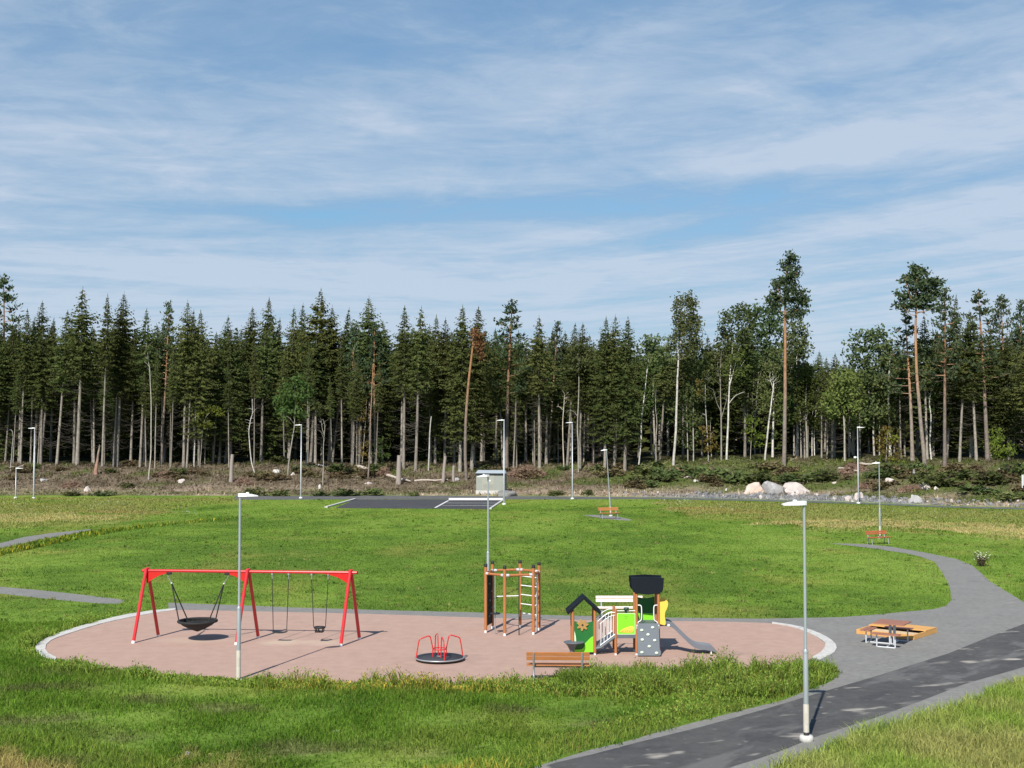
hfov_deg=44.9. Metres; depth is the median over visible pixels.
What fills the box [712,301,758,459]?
birch tree
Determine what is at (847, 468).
brush pile
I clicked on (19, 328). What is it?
spruce tree
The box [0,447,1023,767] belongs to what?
ground
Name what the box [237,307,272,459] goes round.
spruce tree
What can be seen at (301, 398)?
aspen tree
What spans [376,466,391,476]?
brush pile
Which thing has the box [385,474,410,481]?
log
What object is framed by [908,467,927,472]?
bush
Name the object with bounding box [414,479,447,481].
log
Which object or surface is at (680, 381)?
spruce tree
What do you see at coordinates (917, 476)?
bush
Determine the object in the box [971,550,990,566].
flowering plant
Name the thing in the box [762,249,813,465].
pine tree
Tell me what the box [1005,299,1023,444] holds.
pine tree
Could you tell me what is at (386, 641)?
play area gravel
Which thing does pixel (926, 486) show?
stone
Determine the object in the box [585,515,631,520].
gravel path
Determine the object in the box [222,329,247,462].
spruce tree
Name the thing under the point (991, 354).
spruce tree
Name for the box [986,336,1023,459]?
spruce tree
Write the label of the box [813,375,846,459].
spruce tree
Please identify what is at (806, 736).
park lamp
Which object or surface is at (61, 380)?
spruce tree
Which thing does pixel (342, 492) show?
bush
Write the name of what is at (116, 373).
spruce tree
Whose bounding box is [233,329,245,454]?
spruce tree
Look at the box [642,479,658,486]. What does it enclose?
bush
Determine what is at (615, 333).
spruce tree
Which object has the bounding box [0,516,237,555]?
yellow wildflowers
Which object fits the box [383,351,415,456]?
spruce tree
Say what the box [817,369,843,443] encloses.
spruce tree
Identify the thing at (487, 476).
park lamp
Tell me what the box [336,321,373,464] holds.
pine tree
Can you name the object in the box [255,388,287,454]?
spruce tree
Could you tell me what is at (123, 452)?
spruce tree
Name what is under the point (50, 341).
spruce tree
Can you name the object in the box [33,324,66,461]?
spruce tree
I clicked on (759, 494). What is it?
rubble
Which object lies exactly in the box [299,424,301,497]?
street lamp
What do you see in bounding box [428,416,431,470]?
dead birch
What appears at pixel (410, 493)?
bush
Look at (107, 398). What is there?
spruce tree
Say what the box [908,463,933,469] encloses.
bush
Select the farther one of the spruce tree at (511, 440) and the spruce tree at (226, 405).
the spruce tree at (511, 440)
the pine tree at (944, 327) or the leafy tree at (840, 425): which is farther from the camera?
the leafy tree at (840, 425)
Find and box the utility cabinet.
[475,470,506,493]
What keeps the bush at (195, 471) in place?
on the ground at (356, 559)
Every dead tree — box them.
[560,391,569,466]
[915,430,919,454]
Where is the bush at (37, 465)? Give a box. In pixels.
[24,463,41,467]
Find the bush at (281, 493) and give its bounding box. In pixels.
[268,489,289,495]
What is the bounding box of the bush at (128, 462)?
[119,459,138,465]
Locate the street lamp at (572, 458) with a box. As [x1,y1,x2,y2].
[566,422,573,498]
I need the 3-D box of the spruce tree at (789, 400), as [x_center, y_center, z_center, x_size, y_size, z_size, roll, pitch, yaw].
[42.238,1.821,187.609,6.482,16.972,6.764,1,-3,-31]
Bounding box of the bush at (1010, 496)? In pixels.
[994,491,1023,499]
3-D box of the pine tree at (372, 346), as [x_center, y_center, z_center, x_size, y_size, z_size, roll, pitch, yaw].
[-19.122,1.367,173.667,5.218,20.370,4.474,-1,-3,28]
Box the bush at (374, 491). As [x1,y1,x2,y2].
[359,487,382,495]
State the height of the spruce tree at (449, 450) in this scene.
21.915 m
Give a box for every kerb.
[35,608,174,659]
[324,498,356,507]
[449,498,502,499]
[489,499,502,508]
[772,622,836,659]
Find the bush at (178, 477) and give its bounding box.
[174,474,188,479]
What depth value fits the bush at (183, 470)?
159.18 m
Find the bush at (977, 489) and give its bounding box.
[955,484,1000,492]
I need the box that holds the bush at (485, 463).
[480,461,500,466]
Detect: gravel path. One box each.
[0,529,89,547]
[0,587,123,603]
[168,543,1023,767]
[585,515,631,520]
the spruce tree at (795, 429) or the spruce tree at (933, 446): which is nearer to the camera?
the spruce tree at (933, 446)
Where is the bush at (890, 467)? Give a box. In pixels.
[884,464,912,474]
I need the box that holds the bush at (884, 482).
[872,480,892,486]
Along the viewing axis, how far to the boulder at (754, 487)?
140.92 m
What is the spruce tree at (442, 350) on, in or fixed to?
on the ground at (356, 559)
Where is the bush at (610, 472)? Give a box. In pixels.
[598,467,624,475]
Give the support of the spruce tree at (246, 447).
on the ground at (356, 559)
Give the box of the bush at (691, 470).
[677,465,707,477]
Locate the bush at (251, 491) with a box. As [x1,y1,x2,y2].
[242,487,266,495]
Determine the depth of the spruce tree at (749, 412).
175.79 m
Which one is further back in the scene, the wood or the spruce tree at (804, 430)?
the wood
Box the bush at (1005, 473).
[998,469,1018,476]
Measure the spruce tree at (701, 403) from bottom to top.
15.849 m
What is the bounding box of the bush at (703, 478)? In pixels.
[696,473,722,481]
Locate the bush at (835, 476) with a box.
[815,470,840,480]
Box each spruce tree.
[0,325,20,460]
[0,329,38,460]
[0,331,19,444]
[0,333,17,456]
[0,334,37,461]
[4,317,32,453]
[7,307,38,462]
[7,325,28,453]
[9,372,23,463]
[11,329,63,463]
[17,299,60,462]
[22,341,64,457]
[24,319,40,462]
[25,325,66,454]
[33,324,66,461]
[34,367,48,462]
[36,319,58,456]
[44,311,77,464]
[47,290,109,464]
[53,336,98,442]
[53,349,99,456]
[54,332,88,463]
[55,321,73,456]
[59,338,92,442]
[69,328,109,457]
[81,329,108,462]
[81,356,135,456]
[82,352,98,457]
[91,294,120,466]
[91,295,152,466]
[95,370,114,464]
[96,342,139,446]
[98,318,134,459]
[100,333,150,460]
[105,316,134,466]
[108,388,123,458]
[121,337,148,460]
[126,309,165,466]
[134,324,176,456]
[135,354,153,461]
[135,372,153,467]
[143,333,186,460]
[148,322,177,462]
[148,352,163,467]
[149,332,178,450]
[153,338,197,460]
[159,303,211,467]
[163,364,176,467]
[166,348,181,466]
[176,359,211,456]
[177,310,224,465]
[178,311,207,467]
[179,339,224,461]
[196,332,227,463]
[202,382,214,463]
[206,329,259,459]
[207,318,245,463]
[210,362,224,463]
[221,364,235,466]
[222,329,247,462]
[232,347,259,456]
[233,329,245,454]
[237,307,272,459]
[237,329,287,460]
[238,327,260,445]
[240,298,284,458]
[247,321,299,459]
[247,341,262,464]
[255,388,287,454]
[264,332,317,458]
[266,320,285,459]
[274,360,288,456]
[281,308,298,457]
[284,289,348,461]
[285,340,333,457]
[286,306,310,458]
[290,322,311,459]
[290,333,338,462]
[299,347,315,464]
[302,348,317,462]
[305,358,338,460]
[317,304,355,461]
[317,397,344,454]
[325,380,336,463]
[326,334,348,456]
[330,310,354,461]
[331,342,351,462]
[332,336,385,459]
[336,383,349,456]
[337,299,395,463]
[343,331,383,460]
[343,360,364,463]
[344,331,372,461]
[346,380,361,464]
[349,358,364,465]
[356,371,367,464]
[359,330,399,460]
[363,330,393,452]
[372,324,397,453]
[372,354,391,445]
[372,362,386,465]
[382,335,416,461]
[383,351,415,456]
[384,306,417,468]
[386,340,415,445]
[390,305,442,470]
[390,327,423,456]
[400,327,446,460]
[411,314,455,463]
[415,324,441,462]
[423,367,436,464]
[426,318,458,459]
[432,306,493,471]
[433,335,467,462]
[441,344,477,459]
[444,306,502,470]
[446,330,454,455]
[446,344,476,455]
[465,339,505,460]
[468,331,502,460]
[476,333,522,456]
[481,346,512,459]
[485,328,503,456]
[486,332,529,460]
[486,344,512,466]
[488,339,527,435]
[504,347,524,466]
[508,347,523,467]
[509,345,537,461]
[513,318,563,467]
[513,329,535,455]
[518,333,556,456]
[524,348,567,463]
[524,350,551,459]
[526,364,540,465]
[527,357,535,463]
[535,331,567,459]
[542,333,589,458]
[553,370,562,462]
[555,351,583,462]
[558,323,588,465]
[561,325,601,467]
[574,342,596,455]
[576,343,600,461]
[579,318,632,469]
[579,381,590,462]
[582,331,617,456]
[582,333,596,457]
[587,379,599,464]
[593,314,636,470]
[595,320,655,471]
[607,349,645,455]
[609,343,645,457]
[630,349,651,457]
[646,379,664,449]
[648,340,679,459]
[652,364,692,451]
[664,348,695,457]
[680,347,700,448]
[686,337,726,449]
[687,351,721,456]
[692,344,743,454]
[714,338,731,433]
[721,330,757,453]
[722,326,764,456]
[727,330,771,452]
[752,346,792,451]
[755,336,782,438]
[774,373,815,450]
[780,352,803,448]
[791,364,826,454]
[791,368,804,457]
[792,377,796,450]
[796,366,814,457]
[799,381,816,455]
[812,362,827,457]
[813,350,830,451]
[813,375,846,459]
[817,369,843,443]
[818,417,847,448]
[819,357,830,451]
[820,367,830,457]
[823,366,836,448]
[826,355,845,439]
[830,367,841,458]
[831,361,859,459]
[839,363,884,451]
[845,367,855,456]
[850,366,858,454]
[853,367,867,456]
[856,366,887,453]
[872,345,918,456]
[876,343,915,445]
[889,348,908,458]
[901,344,911,456]
[907,316,940,458]
[913,341,943,456]
[914,343,967,456]
[927,295,967,456]
[941,334,981,461]
[947,312,1003,459]
[951,355,997,456]
[952,348,995,451]
[963,337,1019,457]
[980,338,999,450]
[982,337,1023,453]
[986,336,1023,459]
[996,337,1023,453]
[1000,326,1023,443]
[1001,344,1023,446]
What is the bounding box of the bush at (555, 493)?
[548,489,569,495]
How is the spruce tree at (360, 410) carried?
on the ground at (356, 559)
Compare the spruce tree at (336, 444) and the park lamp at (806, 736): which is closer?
the park lamp at (806, 736)
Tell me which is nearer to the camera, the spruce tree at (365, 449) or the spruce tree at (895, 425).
the spruce tree at (895, 425)
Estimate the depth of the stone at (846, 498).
132.32 m
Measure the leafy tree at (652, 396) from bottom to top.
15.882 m
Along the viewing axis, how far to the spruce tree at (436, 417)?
171.99 m
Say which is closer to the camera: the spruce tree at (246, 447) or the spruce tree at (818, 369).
the spruce tree at (818, 369)
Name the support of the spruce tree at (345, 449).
on the ground at (356, 559)
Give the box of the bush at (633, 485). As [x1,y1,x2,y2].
[627,482,640,486]
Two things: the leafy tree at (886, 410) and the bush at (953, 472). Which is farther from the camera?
the leafy tree at (886, 410)
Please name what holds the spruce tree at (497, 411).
on the ground at (356, 559)
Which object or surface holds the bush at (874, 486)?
on the ground at (356, 559)
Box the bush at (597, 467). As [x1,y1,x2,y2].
[586,464,608,471]
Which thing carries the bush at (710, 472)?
on the ground at (356, 559)
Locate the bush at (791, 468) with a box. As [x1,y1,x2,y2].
[782,466,799,470]
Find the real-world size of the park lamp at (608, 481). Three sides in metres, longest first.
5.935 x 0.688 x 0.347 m
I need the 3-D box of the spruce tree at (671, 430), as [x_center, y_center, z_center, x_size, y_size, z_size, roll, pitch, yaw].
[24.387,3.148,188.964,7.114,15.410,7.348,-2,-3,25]
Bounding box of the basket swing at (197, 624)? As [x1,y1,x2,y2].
[166,572,228,631]
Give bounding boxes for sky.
[0,0,1023,372]
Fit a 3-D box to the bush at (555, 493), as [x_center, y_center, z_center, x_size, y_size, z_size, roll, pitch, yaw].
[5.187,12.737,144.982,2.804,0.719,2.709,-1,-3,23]
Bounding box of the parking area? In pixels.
[337,500,500,508]
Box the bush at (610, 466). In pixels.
[598,461,622,468]
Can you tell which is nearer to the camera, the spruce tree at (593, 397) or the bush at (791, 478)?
the bush at (791, 478)
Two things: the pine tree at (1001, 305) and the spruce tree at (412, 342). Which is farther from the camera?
the spruce tree at (412, 342)
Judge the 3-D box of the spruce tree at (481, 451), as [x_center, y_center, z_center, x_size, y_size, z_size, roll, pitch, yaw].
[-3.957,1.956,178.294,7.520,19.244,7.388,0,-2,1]
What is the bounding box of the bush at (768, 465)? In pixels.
[757,461,782,468]
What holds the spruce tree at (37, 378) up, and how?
on the ground at (356, 559)
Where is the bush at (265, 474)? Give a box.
[255,471,279,478]
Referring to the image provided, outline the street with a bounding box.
[234,496,1023,509]
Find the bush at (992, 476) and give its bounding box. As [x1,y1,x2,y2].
[971,470,1009,483]
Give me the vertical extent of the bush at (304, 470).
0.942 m
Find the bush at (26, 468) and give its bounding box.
[7,464,32,472]
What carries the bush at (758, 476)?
on the ground at (356, 559)
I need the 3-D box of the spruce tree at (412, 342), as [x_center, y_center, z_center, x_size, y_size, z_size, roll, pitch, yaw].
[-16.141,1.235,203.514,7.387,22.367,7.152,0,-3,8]
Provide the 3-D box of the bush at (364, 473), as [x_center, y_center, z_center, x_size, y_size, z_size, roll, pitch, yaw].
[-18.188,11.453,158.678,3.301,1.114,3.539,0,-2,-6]
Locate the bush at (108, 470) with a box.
[103,468,117,472]
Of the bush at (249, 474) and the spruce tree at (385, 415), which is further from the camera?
the spruce tree at (385, 415)
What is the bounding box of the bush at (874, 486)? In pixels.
[869,484,887,488]
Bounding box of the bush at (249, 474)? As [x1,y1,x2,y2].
[242,472,258,475]
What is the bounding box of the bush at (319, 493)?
[310,490,331,495]
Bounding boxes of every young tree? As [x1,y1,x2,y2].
[195,404,224,464]
[354,381,378,464]
[371,436,391,463]
[695,369,720,460]
[741,413,766,458]
[873,425,904,461]
[982,427,1017,459]
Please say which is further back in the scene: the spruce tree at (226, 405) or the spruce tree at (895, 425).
the spruce tree at (226, 405)
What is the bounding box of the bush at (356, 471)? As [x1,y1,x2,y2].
[342,467,361,474]
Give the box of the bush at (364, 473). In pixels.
[358,469,379,476]
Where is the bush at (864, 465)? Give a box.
[843,461,867,466]
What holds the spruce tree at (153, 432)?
on the ground at (356, 559)
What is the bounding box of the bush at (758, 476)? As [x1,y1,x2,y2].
[743,471,775,481]
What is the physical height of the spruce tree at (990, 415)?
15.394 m
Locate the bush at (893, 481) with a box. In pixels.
[887,480,900,483]
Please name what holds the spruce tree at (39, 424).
on the ground at (356, 559)
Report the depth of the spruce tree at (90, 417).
175.02 m
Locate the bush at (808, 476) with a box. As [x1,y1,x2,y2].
[797,472,827,481]
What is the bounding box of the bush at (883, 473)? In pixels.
[863,466,893,477]
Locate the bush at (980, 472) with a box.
[974,469,986,473]
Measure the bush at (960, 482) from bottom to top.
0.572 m
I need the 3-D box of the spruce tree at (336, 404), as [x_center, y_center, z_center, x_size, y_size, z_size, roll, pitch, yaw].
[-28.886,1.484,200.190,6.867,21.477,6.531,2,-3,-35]
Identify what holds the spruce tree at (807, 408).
on the ground at (356, 559)
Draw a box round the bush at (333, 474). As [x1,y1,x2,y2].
[328,471,346,476]
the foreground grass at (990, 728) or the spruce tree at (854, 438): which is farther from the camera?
the spruce tree at (854, 438)
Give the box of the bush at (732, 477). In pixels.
[714,467,744,482]
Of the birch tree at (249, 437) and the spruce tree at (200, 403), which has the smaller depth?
the birch tree at (249, 437)
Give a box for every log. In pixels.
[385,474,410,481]
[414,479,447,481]
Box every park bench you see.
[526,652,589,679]
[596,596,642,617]
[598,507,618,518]
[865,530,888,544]
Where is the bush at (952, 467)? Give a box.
[936,464,961,470]
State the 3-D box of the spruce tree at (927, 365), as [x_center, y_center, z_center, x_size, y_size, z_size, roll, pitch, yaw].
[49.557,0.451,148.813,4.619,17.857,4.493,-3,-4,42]
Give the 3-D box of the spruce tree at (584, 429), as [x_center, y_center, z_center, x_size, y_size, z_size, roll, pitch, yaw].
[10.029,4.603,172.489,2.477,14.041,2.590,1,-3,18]
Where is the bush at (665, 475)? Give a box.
[650,466,678,479]
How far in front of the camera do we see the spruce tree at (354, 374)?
167.80 m
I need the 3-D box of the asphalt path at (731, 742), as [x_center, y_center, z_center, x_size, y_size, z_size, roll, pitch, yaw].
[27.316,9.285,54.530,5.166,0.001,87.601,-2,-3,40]
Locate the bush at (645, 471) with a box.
[631,462,670,478]
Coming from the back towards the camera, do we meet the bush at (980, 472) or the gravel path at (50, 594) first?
the bush at (980, 472)
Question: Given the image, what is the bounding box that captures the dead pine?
[464,327,485,479]
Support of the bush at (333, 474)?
on the ground at (356, 559)
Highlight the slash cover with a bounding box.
[0,453,1023,506]
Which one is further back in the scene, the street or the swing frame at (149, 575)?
the street
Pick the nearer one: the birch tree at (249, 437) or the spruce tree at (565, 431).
the birch tree at (249, 437)
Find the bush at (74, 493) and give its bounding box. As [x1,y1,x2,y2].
[61,491,82,495]
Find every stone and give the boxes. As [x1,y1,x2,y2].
[844,496,852,500]
[854,492,863,500]
[908,495,922,502]
[920,483,929,488]
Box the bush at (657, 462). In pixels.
[641,461,668,470]
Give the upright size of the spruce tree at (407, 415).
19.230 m
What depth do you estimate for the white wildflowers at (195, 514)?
119.07 m
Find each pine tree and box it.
[0,273,29,459]
[146,300,179,464]
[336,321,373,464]
[360,321,393,462]
[367,366,377,478]
[482,299,535,467]
[546,320,566,461]
[563,338,597,471]
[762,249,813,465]
[878,311,946,460]
[889,261,947,465]
[910,337,943,450]
[915,285,967,465]
[948,289,1018,460]
[986,294,1015,349]
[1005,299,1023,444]
[1005,320,1023,392]
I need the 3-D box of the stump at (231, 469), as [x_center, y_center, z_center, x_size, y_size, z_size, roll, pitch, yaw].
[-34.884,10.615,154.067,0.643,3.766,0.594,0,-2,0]
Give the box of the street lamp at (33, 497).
[28,427,34,498]
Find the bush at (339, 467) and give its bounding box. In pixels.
[326,463,354,471]
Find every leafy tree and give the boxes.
[633,351,674,458]
[641,368,666,454]
[644,344,689,455]
[749,347,791,456]
[777,348,820,455]
[787,361,823,457]
[836,409,862,452]
[838,382,876,454]
[865,343,915,454]
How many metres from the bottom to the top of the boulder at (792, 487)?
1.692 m
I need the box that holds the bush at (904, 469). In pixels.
[888,466,911,472]
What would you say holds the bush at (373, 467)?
on the ground at (356, 559)
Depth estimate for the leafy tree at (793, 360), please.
164.37 m
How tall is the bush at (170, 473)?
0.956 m
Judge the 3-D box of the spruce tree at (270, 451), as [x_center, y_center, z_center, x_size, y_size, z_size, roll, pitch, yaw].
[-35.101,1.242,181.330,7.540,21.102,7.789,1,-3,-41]
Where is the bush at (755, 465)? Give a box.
[745,462,760,467]
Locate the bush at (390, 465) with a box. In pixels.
[380,463,401,469]
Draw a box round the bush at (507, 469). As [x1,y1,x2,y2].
[496,466,515,471]
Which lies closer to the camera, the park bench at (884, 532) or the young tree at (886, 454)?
the park bench at (884, 532)
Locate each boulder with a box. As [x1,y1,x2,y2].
[744,482,763,493]
[761,481,783,493]
[783,482,809,494]
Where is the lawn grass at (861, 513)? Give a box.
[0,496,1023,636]
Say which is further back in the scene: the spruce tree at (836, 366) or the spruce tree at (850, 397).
the spruce tree at (836, 366)
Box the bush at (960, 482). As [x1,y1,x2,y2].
[947,481,967,485]
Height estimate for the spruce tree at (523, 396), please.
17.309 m
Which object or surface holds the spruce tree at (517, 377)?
on the ground at (356, 559)
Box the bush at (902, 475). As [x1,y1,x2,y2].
[893,472,910,477]
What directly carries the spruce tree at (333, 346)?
on the ground at (356, 559)
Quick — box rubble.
[622,491,1023,506]
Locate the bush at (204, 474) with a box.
[195,471,210,475]
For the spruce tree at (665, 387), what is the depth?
170.50 m
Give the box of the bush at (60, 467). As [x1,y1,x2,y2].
[54,465,68,470]
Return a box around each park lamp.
[236,492,257,679]
[477,474,489,570]
[601,449,612,515]
[781,500,813,741]
[871,462,881,538]
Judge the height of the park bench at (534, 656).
0.894 m
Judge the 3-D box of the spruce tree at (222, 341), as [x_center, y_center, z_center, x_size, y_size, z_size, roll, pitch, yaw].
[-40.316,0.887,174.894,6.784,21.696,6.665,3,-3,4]
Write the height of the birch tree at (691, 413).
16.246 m
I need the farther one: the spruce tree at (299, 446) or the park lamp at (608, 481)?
the spruce tree at (299, 446)
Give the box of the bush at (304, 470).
[292,467,320,473]
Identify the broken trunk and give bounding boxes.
[94,445,99,474]
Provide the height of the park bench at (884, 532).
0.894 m
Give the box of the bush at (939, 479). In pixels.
[918,472,958,486]
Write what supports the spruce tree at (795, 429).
on the ground at (356, 559)
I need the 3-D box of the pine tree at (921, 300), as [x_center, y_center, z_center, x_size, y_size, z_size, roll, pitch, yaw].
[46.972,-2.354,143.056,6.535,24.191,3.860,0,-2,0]
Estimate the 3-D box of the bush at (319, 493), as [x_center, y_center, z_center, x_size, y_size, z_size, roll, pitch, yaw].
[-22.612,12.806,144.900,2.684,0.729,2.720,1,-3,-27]
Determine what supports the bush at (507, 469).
on the ground at (356, 559)
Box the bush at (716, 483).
[709,481,723,485]
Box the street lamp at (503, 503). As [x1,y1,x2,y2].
[497,419,505,504]
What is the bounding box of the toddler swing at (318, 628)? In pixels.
[311,574,328,632]
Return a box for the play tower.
[564,574,715,655]
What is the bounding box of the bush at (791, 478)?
[776,472,802,481]
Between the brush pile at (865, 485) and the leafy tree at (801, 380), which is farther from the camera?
the leafy tree at (801, 380)
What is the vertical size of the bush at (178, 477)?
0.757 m
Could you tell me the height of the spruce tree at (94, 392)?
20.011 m
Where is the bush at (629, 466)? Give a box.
[616,462,636,468]
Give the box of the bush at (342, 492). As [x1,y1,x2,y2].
[331,487,362,495]
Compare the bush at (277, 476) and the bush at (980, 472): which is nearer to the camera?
the bush at (980, 472)
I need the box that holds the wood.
[2,326,1022,454]
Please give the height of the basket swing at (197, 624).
2.013 m
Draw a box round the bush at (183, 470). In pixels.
[170,467,187,472]
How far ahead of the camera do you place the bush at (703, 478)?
147.07 m
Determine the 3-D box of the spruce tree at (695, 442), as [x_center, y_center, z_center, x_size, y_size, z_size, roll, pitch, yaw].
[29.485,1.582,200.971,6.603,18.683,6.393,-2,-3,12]
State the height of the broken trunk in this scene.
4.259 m
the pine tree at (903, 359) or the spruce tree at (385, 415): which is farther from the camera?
the spruce tree at (385, 415)
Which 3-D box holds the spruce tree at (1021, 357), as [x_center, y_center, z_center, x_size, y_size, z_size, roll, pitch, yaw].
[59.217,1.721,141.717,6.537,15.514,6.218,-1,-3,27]
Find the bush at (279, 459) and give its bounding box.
[269,455,294,464]
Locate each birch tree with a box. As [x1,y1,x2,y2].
[139,344,156,479]
[193,349,205,466]
[247,403,256,471]
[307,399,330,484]
[634,332,677,470]
[654,389,658,460]
[663,347,713,460]
[665,289,705,464]
[710,334,729,460]
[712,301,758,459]
[757,377,787,459]
[811,382,826,455]
[921,380,942,458]
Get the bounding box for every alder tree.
[742,299,793,454]
[775,319,815,455]
[840,323,911,454]
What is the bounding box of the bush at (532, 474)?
[517,469,543,477]
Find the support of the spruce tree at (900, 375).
on the ground at (356, 559)
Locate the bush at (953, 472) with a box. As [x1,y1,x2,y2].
[945,469,956,476]
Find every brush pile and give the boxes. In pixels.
[60,479,81,488]
[152,470,177,478]
[235,477,253,484]
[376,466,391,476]
[507,464,547,479]
[838,462,865,475]
[859,478,877,488]
[894,484,922,492]
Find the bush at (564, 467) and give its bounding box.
[556,465,570,469]
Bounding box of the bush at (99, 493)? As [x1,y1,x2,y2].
[87,490,117,496]
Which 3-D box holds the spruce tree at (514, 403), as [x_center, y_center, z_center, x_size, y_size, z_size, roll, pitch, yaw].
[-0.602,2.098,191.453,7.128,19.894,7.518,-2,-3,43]
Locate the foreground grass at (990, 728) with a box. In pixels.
[0,614,1023,767]
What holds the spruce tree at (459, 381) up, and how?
on the ground at (356, 559)
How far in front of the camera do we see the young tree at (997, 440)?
145.38 m
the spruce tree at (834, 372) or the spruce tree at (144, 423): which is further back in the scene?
the spruce tree at (144, 423)
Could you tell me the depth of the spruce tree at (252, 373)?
169.55 m
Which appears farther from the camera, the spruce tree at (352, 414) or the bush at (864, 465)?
the spruce tree at (352, 414)
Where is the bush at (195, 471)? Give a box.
[186,469,203,473]
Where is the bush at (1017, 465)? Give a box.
[997,462,1023,474]
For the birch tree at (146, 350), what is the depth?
156.31 m
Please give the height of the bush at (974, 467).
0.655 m
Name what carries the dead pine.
on the ground at (356, 559)
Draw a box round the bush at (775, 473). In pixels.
[770,470,792,475]
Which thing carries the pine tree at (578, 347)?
on the ground at (356, 559)
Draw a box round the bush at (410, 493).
[404,491,419,495]
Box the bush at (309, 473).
[302,470,323,476]
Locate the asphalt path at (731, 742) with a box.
[541,624,1023,767]
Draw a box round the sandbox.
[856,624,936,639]
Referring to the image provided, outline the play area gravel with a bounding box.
[46,610,824,683]
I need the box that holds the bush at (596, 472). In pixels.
[590,470,600,474]
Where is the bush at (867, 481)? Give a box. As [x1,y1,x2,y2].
[861,479,874,483]
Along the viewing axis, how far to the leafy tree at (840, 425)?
166.46 m
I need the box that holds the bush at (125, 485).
[117,482,137,487]
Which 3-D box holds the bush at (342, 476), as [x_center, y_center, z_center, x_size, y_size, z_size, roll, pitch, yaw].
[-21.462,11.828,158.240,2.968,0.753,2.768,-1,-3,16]
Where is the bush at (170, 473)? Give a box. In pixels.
[160,470,180,476]
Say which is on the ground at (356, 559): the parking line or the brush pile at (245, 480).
the brush pile at (245, 480)
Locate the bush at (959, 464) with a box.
[941,462,964,467]
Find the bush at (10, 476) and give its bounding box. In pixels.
[3,473,21,479]
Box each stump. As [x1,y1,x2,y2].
[229,454,233,482]
[396,455,401,484]
[441,456,446,482]
[452,465,454,481]
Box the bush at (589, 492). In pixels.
[579,490,593,494]
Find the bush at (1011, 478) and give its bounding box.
[1001,476,1019,481]
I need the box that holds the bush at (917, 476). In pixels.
[908,470,936,483]
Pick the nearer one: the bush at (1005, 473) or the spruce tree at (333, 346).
the bush at (1005, 473)
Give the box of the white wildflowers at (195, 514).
[4,499,997,517]
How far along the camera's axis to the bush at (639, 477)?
150.44 m
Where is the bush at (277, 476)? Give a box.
[265,473,289,479]
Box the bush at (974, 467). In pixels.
[965,464,982,468]
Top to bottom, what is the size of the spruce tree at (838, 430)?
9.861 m
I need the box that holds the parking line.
[452,505,486,505]
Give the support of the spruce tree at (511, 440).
on the ground at (356, 559)
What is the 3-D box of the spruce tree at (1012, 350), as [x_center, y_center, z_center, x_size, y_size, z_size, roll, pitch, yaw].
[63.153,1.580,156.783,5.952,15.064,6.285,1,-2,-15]
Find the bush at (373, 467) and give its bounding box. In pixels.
[364,462,385,470]
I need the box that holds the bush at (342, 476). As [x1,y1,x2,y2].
[338,474,355,478]
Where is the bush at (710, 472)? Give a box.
[694,465,731,478]
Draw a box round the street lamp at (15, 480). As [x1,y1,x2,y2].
[14,467,22,497]
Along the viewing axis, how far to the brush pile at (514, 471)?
157.94 m
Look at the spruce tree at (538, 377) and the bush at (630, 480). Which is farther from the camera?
the spruce tree at (538, 377)
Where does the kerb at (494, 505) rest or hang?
on the ground at (356, 559)
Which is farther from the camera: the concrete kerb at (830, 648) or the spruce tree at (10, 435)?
the spruce tree at (10, 435)
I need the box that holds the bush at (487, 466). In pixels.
[478,464,497,469]
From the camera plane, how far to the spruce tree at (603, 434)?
158.10 m
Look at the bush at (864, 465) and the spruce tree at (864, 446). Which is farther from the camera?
the spruce tree at (864, 446)
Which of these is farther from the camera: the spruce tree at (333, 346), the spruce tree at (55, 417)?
the spruce tree at (55, 417)
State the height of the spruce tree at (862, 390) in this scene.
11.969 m
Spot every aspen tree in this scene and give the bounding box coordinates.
[270,371,316,475]
[775,370,820,453]
[816,361,866,460]
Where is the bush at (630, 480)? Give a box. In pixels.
[622,479,646,486]
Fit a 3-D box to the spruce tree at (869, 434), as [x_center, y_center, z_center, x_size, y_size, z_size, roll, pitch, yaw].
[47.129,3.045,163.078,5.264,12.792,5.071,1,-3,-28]
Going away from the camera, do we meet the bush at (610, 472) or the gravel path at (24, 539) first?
the gravel path at (24, 539)
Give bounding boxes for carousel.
[415,633,466,663]
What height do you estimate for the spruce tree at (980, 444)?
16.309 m
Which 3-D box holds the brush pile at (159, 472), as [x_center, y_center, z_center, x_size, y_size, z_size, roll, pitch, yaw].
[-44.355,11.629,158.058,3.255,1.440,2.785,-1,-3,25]
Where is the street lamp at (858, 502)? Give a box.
[854,427,863,503]
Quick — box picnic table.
[860,619,913,648]
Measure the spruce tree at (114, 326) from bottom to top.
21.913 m
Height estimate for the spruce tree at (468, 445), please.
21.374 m
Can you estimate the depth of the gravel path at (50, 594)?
54.44 m
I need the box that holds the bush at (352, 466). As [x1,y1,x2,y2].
[345,464,361,469]
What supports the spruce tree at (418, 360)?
on the ground at (356, 559)
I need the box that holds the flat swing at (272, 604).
[271,573,289,632]
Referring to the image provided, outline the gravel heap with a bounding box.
[497,490,517,495]
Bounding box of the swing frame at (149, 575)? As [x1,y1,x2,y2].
[131,567,360,646]
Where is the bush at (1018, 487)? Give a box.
[1011,485,1023,489]
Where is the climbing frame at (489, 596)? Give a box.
[484,560,540,635]
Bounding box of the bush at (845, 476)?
[839,474,852,478]
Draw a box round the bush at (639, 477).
[628,475,648,482]
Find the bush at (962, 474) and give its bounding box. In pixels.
[954,469,982,479]

